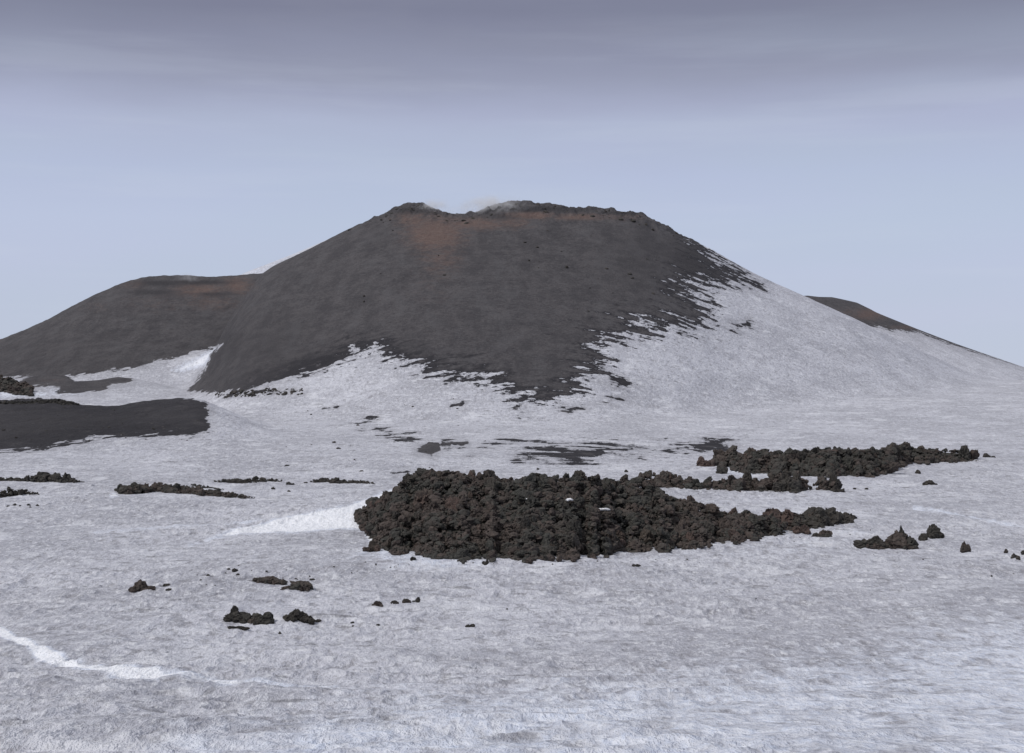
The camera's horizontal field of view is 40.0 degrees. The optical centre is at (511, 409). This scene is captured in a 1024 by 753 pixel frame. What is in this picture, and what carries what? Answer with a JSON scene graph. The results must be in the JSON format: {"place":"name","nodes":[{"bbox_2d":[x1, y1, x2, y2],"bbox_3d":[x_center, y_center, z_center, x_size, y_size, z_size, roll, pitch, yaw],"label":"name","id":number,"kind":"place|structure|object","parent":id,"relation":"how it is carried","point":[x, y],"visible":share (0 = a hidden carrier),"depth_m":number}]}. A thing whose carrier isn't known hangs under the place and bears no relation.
{"place":"outdoors","nodes":[
{"label":"outdoors","id":0,"kind":"place"},
{"bbox_2d":[0,273,262,381],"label":"side hill","id":1,"kind":"structure","parent":0,"point":[164,328],"depth_m":552.08},
{"bbox_2d":[241,239,327,274],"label":"snow ridge","id":2,"kind":"structure","parent":0,"point":[262,269],"depth_m":722.07},
{"bbox_2d":[0,376,1023,752],"bbox_3d":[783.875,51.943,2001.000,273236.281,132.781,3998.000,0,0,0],"label":"snow field","id":3,"kind":"structure","parent":0,"point":[836,642],"depth_m":84.96},
{"bbox_2d":[0,374,34,395],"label":"lava outcrop","id":4,"kind":"object","parent":3,"relation":"on","point":[11,385],"visible":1,"depth_m":435.38},
{"bbox_2d":[0,487,39,497],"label":"lava outcrop","id":5,"kind":"object","parent":3,"relation":"on","point":[10,493],"visible":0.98,"depth_m":183.09},
{"bbox_2d":[0,471,83,482],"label":"lava outcrop","id":6,"kind":"object","parent":3,"relation":"on","point":[48,477],"visible":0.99,"depth_m":203.72},
{"bbox_2d":[0,373,190,396],"bbox_3d":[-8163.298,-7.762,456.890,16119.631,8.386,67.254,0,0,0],"label":"ash bank","id":7,"kind":"structure","parent":3,"relation":"on","point":[49,385],"depth_m":443.32},
{"bbox_2d":[0,397,269,449],"bbox_3d":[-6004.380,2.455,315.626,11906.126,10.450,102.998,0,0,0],"label":"ash mound","id":8,"kind":"object","parent":3,"relation":"on","point":[173,422],"visible":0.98,"depth_m":295.42},
{"bbox_2d":[0,399,78,405],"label":"lava outcrop","id":9,"kind":"object","parent":8,"relation":"on","point":[61,402],"visible":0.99,"depth_m":324.25},
{"bbox_2d":[128,579,155,592],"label":"lava rock","id":10,"kind":"object","parent":3,"relation":"on","point":[139,585],"visible":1,"depth_m":92.25},
{"bbox_2d":[114,482,254,498],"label":"lava outcrop","id":11,"kind":"object","parent":3,"relation":"on","point":[136,488],"visible":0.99,"depth_m":185.90},
{"bbox_2d":[191,483,223,489],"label":"lava outcrop","id":12,"kind":"object","parent":3,"relation":"on","point":[203,486],"visible":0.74,"depth_m":194.79},
{"bbox_2d":[223,605,251,623],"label":"lava rock","id":13,"kind":"object","parent":3,"relation":"on","point":[234,615],"visible":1,"depth_m":78.52},
{"bbox_2d":[227,626,249,629],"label":"lava rock","id":14,"kind":"object","parent":3,"relation":"on","point":[239,627],"visible":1,"depth_m":75.83},
{"bbox_2d":[214,476,282,483],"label":"lava outcrop","id":15,"kind":"object","parent":3,"relation":"on","point":[249,480],"visible":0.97,"depth_m":205.65},
{"bbox_2d":[247,612,274,624],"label":"lava rock","id":16,"kind":"object","parent":3,"relation":"on","point":[266,618],"visible":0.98,"depth_m":78.14},
{"bbox_2d":[250,576,287,584],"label":"lava rock","id":17,"kind":"object","parent":3,"relation":"on","point":[272,580],"visible":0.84,"depth_m":96.97},
{"bbox_2d":[280,580,313,590],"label":"lava rock","id":18,"kind":"object","parent":3,"relation":"on","point":[300,585],"visible":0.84,"depth_m":91.86},
{"bbox_2d":[282,609,315,624],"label":"lava rock","id":19,"kind":"object","parent":3,"relation":"on","point":[297,615],"visible":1,"depth_m":78.52},
{"bbox_2d":[310,477,374,483],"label":"lava outcrop","id":20,"kind":"object","parent":3,"relation":"on","point":[333,480],"visible":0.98,"depth_m":201.55},
{"bbox_2d":[362,539,380,551],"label":"lava rock","id":21,"kind":"object","parent":3,"relation":"on","point":[373,546],"visible":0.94,"depth_m":116.60},
{"bbox_2d":[371,601,382,606],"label":"lava rock","id":22,"kind":"object","parent":3,"relation":"on","point":[378,603],"visible":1,"depth_m":84.36},
{"bbox_2d":[402,598,410,602],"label":"lava rock","id":23,"kind":"object","parent":3,"relation":"on","point":[404,600],"visible":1,"depth_m":86.17},
{"bbox_2d":[119,491,1013,626],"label":"scattered pebbles","id":24,"kind":"object","parent":3,"relation":"on","point":[493,563],"visible":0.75,"depth_m":102.95},
{"bbox_2d":[354,468,791,563],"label":"lava rubble","id":25,"kind":"object","parent":3,"relation":"on","point":[458,530],"visible":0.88,"depth_m":122.60},
{"bbox_2d":[365,497,377,508],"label":"lava boulder","id":26,"kind":"object","parent":25,"relation":"on","point":[368,500],"visible":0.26,"depth_m":139.46},
{"bbox_2d":[385,540,391,547],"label":"lava boulder","id":27,"kind":"object","parent":25,"relation":"on","point":[388,544],"visible":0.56,"depth_m":117.61},
{"bbox_2d":[391,511,399,520],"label":"lava boulder","id":28,"kind":"object","parent":25,"relation":"on","point":[395,515],"visible":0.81,"depth_m":122.44},
{"bbox_2d":[402,473,411,481],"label":"lava boulder","id":29,"kind":"object","parent":25,"relation":"on","point":[405,477],"visible":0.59,"depth_m":137.59},
{"bbox_2d":[407,474,417,481],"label":"lava boulder","id":30,"kind":"object","parent":25,"relation":"on","point":[412,477],"visible":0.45,"depth_m":136.54},
{"bbox_2d":[413,526,425,535],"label":"lava boulder","id":31,"kind":"object","parent":25,"relation":"on","point":[418,529],"visible":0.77,"depth_m":117.66},
{"bbox_2d":[415,468,428,475],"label":"lava boulder","id":32,"kind":"object","parent":25,"relation":"on","point":[419,471],"visible":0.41,"depth_m":136.18},
{"bbox_2d":[413,487,432,506],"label":"lava boulder","id":33,"kind":"object","parent":25,"relation":"on","point":[423,495],"visible":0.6,"depth_m":125.77},
{"bbox_2d":[429,501,438,509],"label":"lava boulder","id":34,"kind":"object","parent":25,"relation":"on","point":[434,504],"visible":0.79,"depth_m":121.08},
{"bbox_2d":[430,532,438,540],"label":"lava boulder","id":35,"kind":"object","parent":25,"relation":"on","point":[432,536],"visible":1,"depth_m":113.65},
{"bbox_2d":[444,496,464,510],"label":"lava boulder","id":36,"kind":"object","parent":25,"relation":"on","point":[450,502],"visible":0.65,"depth_m":121.16},
{"bbox_2d":[463,548,475,553],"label":"lava boulder","id":37,"kind":"object","parent":25,"relation":"on","point":[472,550],"visible":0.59,"depth_m":110.37},
{"bbox_2d":[475,474,483,480],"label":"lava boulder","id":38,"kind":"object","parent":25,"relation":"on","point":[479,477],"visible":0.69,"depth_m":131.37},
{"bbox_2d":[478,540,497,554],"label":"lava boulder","id":39,"kind":"object","parent":25,"relation":"on","point":[481,545],"visible":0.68,"depth_m":110.76},
{"bbox_2d":[482,469,495,479],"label":"lava boulder","id":40,"kind":"object","parent":25,"relation":"on","point":[488,473],"visible":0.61,"depth_m":131.50},
{"bbox_2d":[486,478,497,494],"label":"lava boulder","id":41,"kind":"object","parent":25,"relation":"on","point":[491,483],"visible":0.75,"depth_m":127.48},
{"bbox_2d":[488,492,496,498],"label":"lava boulder","id":42,"kind":"object","parent":25,"relation":"on","point":[492,494],"visible":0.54,"depth_m":123.85},
{"bbox_2d":[489,505,496,511],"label":"lava boulder","id":43,"kind":"object","parent":25,"relation":"on","point":[492,507],"visible":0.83,"depth_m":119.44},
{"bbox_2d":[495,480,505,489],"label":"lava boulder","id":44,"kind":"object","parent":25,"relation":"on","point":[499,486],"visible":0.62,"depth_m":128.28},
{"bbox_2d":[520,514,530,531],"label":"lava boulder","id":45,"kind":"object","parent":25,"relation":"on","point":[524,522],"visible":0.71,"depth_m":114.67},
{"bbox_2d":[524,474,535,482],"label":"lava boulder","id":46,"kind":"object","parent":25,"relation":"on","point":[531,477],"visible":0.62,"depth_m":129.51},
{"bbox_2d":[525,495,538,507],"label":"lava boulder","id":47,"kind":"object","parent":25,"relation":"on","point":[529,503],"visible":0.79,"depth_m":121.24},
{"bbox_2d":[541,544,553,554],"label":"lava boulder","id":48,"kind":"object","parent":25,"relation":"on","point":[545,547],"visible":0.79,"depth_m":110.67},
{"bbox_2d":[554,543,564,549],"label":"lava boulder","id":49,"kind":"object","parent":25,"relation":"on","point":[558,545],"visible":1,"depth_m":111.48},
{"bbox_2d":[554,520,566,532],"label":"lava boulder","id":50,"kind":"object","parent":25,"relation":"on","point":[561,524],"visible":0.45,"depth_m":116.31},
{"bbox_2d":[558,499,569,506],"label":"lava boulder","id":51,"kind":"object","parent":25,"relation":"on","point":[564,502],"visible":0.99,"depth_m":122.12},
{"bbox_2d":[564,533,579,552],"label":"lava boulder","id":52,"kind":"object","parent":25,"relation":"on","point":[572,540],"visible":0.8,"depth_m":111.85},
{"bbox_2d":[565,519,582,542],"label":"lava boulder","id":53,"kind":"object","parent":25,"relation":"on","point":[572,525],"visible":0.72,"depth_m":114.84},
{"bbox_2d":[574,470,585,480],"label":"lava boulder","id":54,"kind":"object","parent":25,"relation":"on","point":[583,474],"visible":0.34,"depth_m":135.63},
{"bbox_2d":[578,509,587,523],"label":"lava boulder","id":55,"kind":"object","parent":25,"relation":"on","point":[583,514],"visible":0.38,"depth_m":122.01},
{"bbox_2d":[587,475,602,485],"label":"lava boulder","id":56,"kind":"object","parent":25,"relation":"on","point":[594,478],"visible":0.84,"depth_m":130.27},
{"bbox_2d":[590,497,600,507],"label":"lava boulder","id":57,"kind":"object","parent":25,"relation":"on","point":[594,500],"visible":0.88,"depth_m":122.05},
{"bbox_2d":[601,536,611,552],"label":"lava boulder","id":58,"kind":"object","parent":25,"relation":"on","point":[606,539],"visible":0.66,"depth_m":114.98},
{"bbox_2d":[608,532,616,543],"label":"lava boulder","id":59,"kind":"object","parent":25,"relation":"on","point":[611,537],"visible":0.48,"depth_m":117.41},
{"bbox_2d":[613,508,622,521],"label":"lava boulder","id":60,"kind":"object","parent":25,"relation":"on","point":[618,515],"visible":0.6,"depth_m":124.77},
{"bbox_2d":[616,530,625,540],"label":"lava boulder","id":61,"kind":"object","parent":25,"relation":"on","point":[620,534],"visible":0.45,"depth_m":120.83},
{"bbox_2d":[620,539,626,547],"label":"lava boulder","id":62,"kind":"object","parent":25,"relation":"on","point":[623,542],"visible":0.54,"depth_m":119.87},
{"bbox_2d":[620,474,627,482],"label":"lava boulder","id":63,"kind":"object","parent":25,"relation":"on","point":[624,478],"visible":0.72,"depth_m":140.53},
{"bbox_2d":[629,477,643,482],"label":"lava boulder","id":64,"kind":"object","parent":25,"relation":"on","point":[637,479],"visible":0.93,"depth_m":138.88},
{"bbox_2d":[636,527,654,543],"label":"lava boulder","id":65,"kind":"object","parent":25,"relation":"on","point":[647,535],"visible":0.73,"depth_m":121.87},
{"bbox_2d":[670,530,678,543],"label":"lava boulder","id":66,"kind":"object","parent":25,"relation":"on","point":[673,533],"visible":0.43,"depth_m":122.19},
{"bbox_2d":[673,525,684,536],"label":"lava boulder","id":67,"kind":"object","parent":25,"relation":"on","point":[679,530],"visible":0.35,"depth_m":123.68},
{"bbox_2d":[678,519,687,528],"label":"lava boulder","id":68,"kind":"object","parent":25,"relation":"on","point":[683,523],"visible":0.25,"depth_m":125.32},
{"bbox_2d":[686,531,695,541],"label":"lava boulder","id":69,"kind":"object","parent":25,"relation":"on","point":[690,536],"visible":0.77,"depth_m":121.68},
{"bbox_2d":[703,522,714,531],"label":"lava boulder","id":70,"kind":"object","parent":25,"relation":"on","point":[710,526],"visible":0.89,"depth_m":125.59},
{"bbox_2d":[702,503,719,514],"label":"lava boulder","id":71,"kind":"object","parent":25,"relation":"on","point":[714,508],"visible":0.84,"depth_m":131.68},
{"bbox_2d":[728,507,737,514],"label":"lava boulder","id":72,"kind":"object","parent":25,"relation":"on","point":[733,510],"visible":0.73,"depth_m":131.77},
{"bbox_2d":[726,512,739,516],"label":"lava boulder","id":73,"kind":"object","parent":25,"relation":"on","point":[734,514],"visible":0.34,"depth_m":130.93},
{"bbox_2d":[728,529,740,537],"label":"lava boulder","id":74,"kind":"object","parent":25,"relation":"on","point":[731,532],"visible":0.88,"depth_m":123.65},
{"bbox_2d":[696,456,711,466],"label":"lava rock","id":75,"kind":"object","parent":3,"relation":"on","point":[702,461],"visible":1,"depth_m":230.13},
{"bbox_2d":[716,466,727,473],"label":"lava rock","id":76,"kind":"object","parent":3,"relation":"on","point":[722,470],"visible":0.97,"depth_m":218.18},
{"bbox_2d":[637,469,845,492],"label":"lava rubble","id":77,"kind":"object","parent":3,"relation":"on","point":[793,485],"visible":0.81,"depth_m":185.10},
{"bbox_2d":[643,470,652,478],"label":"lava boulder","id":78,"kind":"object","parent":77,"relation":"on","point":[649,472],"visible":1,"depth_m":195.58},
{"bbox_2d":[702,476,712,484],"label":"lava boulder","id":79,"kind":"object","parent":77,"relation":"on","point":[709,478],"visible":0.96,"depth_m":188.58},
{"bbox_2d":[727,475,736,485],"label":"lava boulder","id":80,"kind":"object","parent":77,"relation":"on","point":[730,478],"visible":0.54,"depth_m":184.47},
{"bbox_2d":[742,470,751,482],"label":"lava boulder","id":81,"kind":"object","parent":77,"relation":"on","point":[747,475],"visible":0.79,"depth_m":186.74},
{"bbox_2d":[772,472,801,491],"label":"lava rock","id":82,"kind":"object","parent":77,"relation":"on","point":[784,479],"visible":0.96,"depth_m":180.95},
{"bbox_2d":[793,473,801,480],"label":"lava boulder","id":83,"kind":"object","parent":77,"relation":"on","point":[796,476],"visible":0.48,"depth_m":182.19},
{"bbox_2d":[829,471,836,481],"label":"lava boulder","id":84,"kind":"object","parent":77,"relation":"on","point":[832,476],"visible":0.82,"depth_m":184.54},
{"bbox_2d":[834,479,842,488],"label":"lava boulder","id":85,"kind":"object","parent":77,"relation":"on","point":[838,483],"visible":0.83,"depth_m":183.67},
{"bbox_2d":[791,525,810,534],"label":"lava rock","id":86,"kind":"object","parent":3,"relation":"on","point":[804,529],"visible":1,"depth_m":133.68},
{"bbox_2d":[762,507,856,528],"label":"lava rubble","id":87,"kind":"object","parent":3,"relation":"on","point":[817,519],"visible":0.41,"depth_m":142.42},
{"bbox_2d":[762,508,799,526],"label":"lava rock","id":88,"kind":"object","parent":87,"relation":"on","point":[787,515],"visible":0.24,"depth_m":141.19},
{"bbox_2d":[802,507,854,524],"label":"lava rock","id":89,"kind":"object","parent":87,"relation":"on","point":[837,517],"visible":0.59,"depth_m":144.74},
{"bbox_2d":[811,529,832,536],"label":"lava rock","id":90,"kind":"object","parent":3,"relation":"on","point":[825,533],"visible":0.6,"depth_m":128.32},
{"bbox_2d":[832,485,844,491],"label":"lava rock","id":91,"kind":"object","parent":3,"relation":"on","point":[835,488],"visible":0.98,"depth_m":182.26},
{"bbox_2d":[708,442,976,477],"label":"lava rubble","id":92,"kind":"object","parent":3,"relation":"on","point":[813,464],"visible":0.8,"depth_m":222.48},
{"bbox_2d":[713,449,724,455],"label":"lava boulder","id":93,"kind":"object","parent":92,"relation":"on","point":[719,452],"visible":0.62,"depth_m":234.58},
{"bbox_2d":[724,445,737,455],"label":"lava boulder","id":94,"kind":"object","parent":92,"relation":"on","point":[732,448],"visible":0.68,"depth_m":233.76},
{"bbox_2d":[748,457,757,463],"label":"lava boulder","id":95,"kind":"object","parent":92,"relation":"on","point":[753,460],"visible":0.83,"depth_m":223.87},
{"bbox_2d":[762,454,770,462],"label":"lava boulder","id":96,"kind":"object","parent":92,"relation":"on","point":[766,457],"visible":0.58,"depth_m":225.74},
{"bbox_2d":[770,461,786,470],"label":"lava boulder","id":97,"kind":"object","parent":92,"relation":"on","point":[780,465],"visible":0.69,"depth_m":218.79},
{"bbox_2d":[778,454,787,461],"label":"lava boulder","id":98,"kind":"object","parent":92,"relation":"on","point":[783,458],"visible":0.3,"depth_m":222.36},
{"bbox_2d":[786,452,799,460],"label":"lava boulder","id":99,"kind":"object","parent":92,"relation":"on","point":[793,456],"visible":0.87,"depth_m":219.49},
{"bbox_2d":[799,450,805,460],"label":"lava boulder","id":100,"kind":"object","parent":92,"relation":"on","point":[802,456],"visible":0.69,"depth_m":221.35},
{"bbox_2d":[826,459,838,464],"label":"lava boulder","id":101,"kind":"object","parent":92,"relation":"on","point":[833,461],"visible":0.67,"depth_m":211.80},
{"bbox_2d":[841,450,852,456],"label":"lava boulder","id":102,"kind":"object","parent":92,"relation":"on","point":[845,452],"visible":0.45,"depth_m":219.40},
{"bbox_2d":[843,454,853,470],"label":"lava boulder","id":103,"kind":"object","parent":92,"relation":"on","point":[848,459],"visible":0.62,"depth_m":215.42},
{"bbox_2d":[879,462,899,473],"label":"lava boulder","id":104,"kind":"object","parent":92,"relation":"on","point":[890,468],"visible":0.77,"depth_m":216.78},
{"bbox_2d":[897,445,902,456],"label":"lava boulder","id":105,"kind":"object","parent":92,"relation":"on","point":[899,449],"visible":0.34,"depth_m":233.23},
{"bbox_2d":[900,442,910,449],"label":"lava boulder","id":106,"kind":"object","parent":92,"relation":"on","point":[908,445],"visible":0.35,"depth_m":242.46},
{"bbox_2d":[959,444,970,458],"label":"lava boulder","id":107,"kind":"object","parent":92,"relation":"on","point":[964,450],"visible":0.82,"depth_m":244.33},
{"bbox_2d":[970,449,979,458],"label":"lava boulder","id":108,"kind":"object","parent":92,"relation":"on","point":[974,453],"visible":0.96,"depth_m":244.93},
{"bbox_2d":[853,525,918,549],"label":"lava rock","id":109,"kind":"object","parent":3,"relation":"on","point":[900,539],"visible":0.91,"depth_m":120.73},
{"bbox_2d":[918,533,927,540],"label":"lava rock","id":110,"kind":"object","parent":3,"relation":"on","point":[923,537],"visible":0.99,"depth_m":126.22},
{"bbox_2d":[922,480,937,484],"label":"lava rock","id":111,"kind":"object","parent":3,"relation":"on","point":[930,482],"visible":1,"depth_m":196.91},
{"bbox_2d":[926,524,944,538],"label":"lava rock","id":112,"kind":"object","parent":3,"relation":"on","point":[933,531],"visible":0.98,"depth_m":128.03},
{"bbox_2d":[960,541,970,552],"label":"lava rock","id":113,"kind":"object","parent":3,"relation":"on","point":[965,547],"visible":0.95,"depth_m":115.82},
{"bbox_2d":[0,0,1023,366],"label":"sky","id":114,"kind":"structure","parent":0,"point":[868,153]},
{"bbox_2d":[191,200,983,414],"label":"volcanic cone","id":115,"kind":"object","parent":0,"point":[528,337],"visible":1,"depth_m":429.06},
{"bbox_2d":[2,203,705,471],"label":"scattered stones","id":116,"kind":"object","parent":115,"relation":"on","point":[252,393],"visible":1,"depth_m":390.52},
{"bbox_2d":[806,296,1023,379],"bbox_3d":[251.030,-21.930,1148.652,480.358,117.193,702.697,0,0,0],"label":"hill","id":117,"kind":"structure","parent":0,"point":[966,359],"depth_m":933.06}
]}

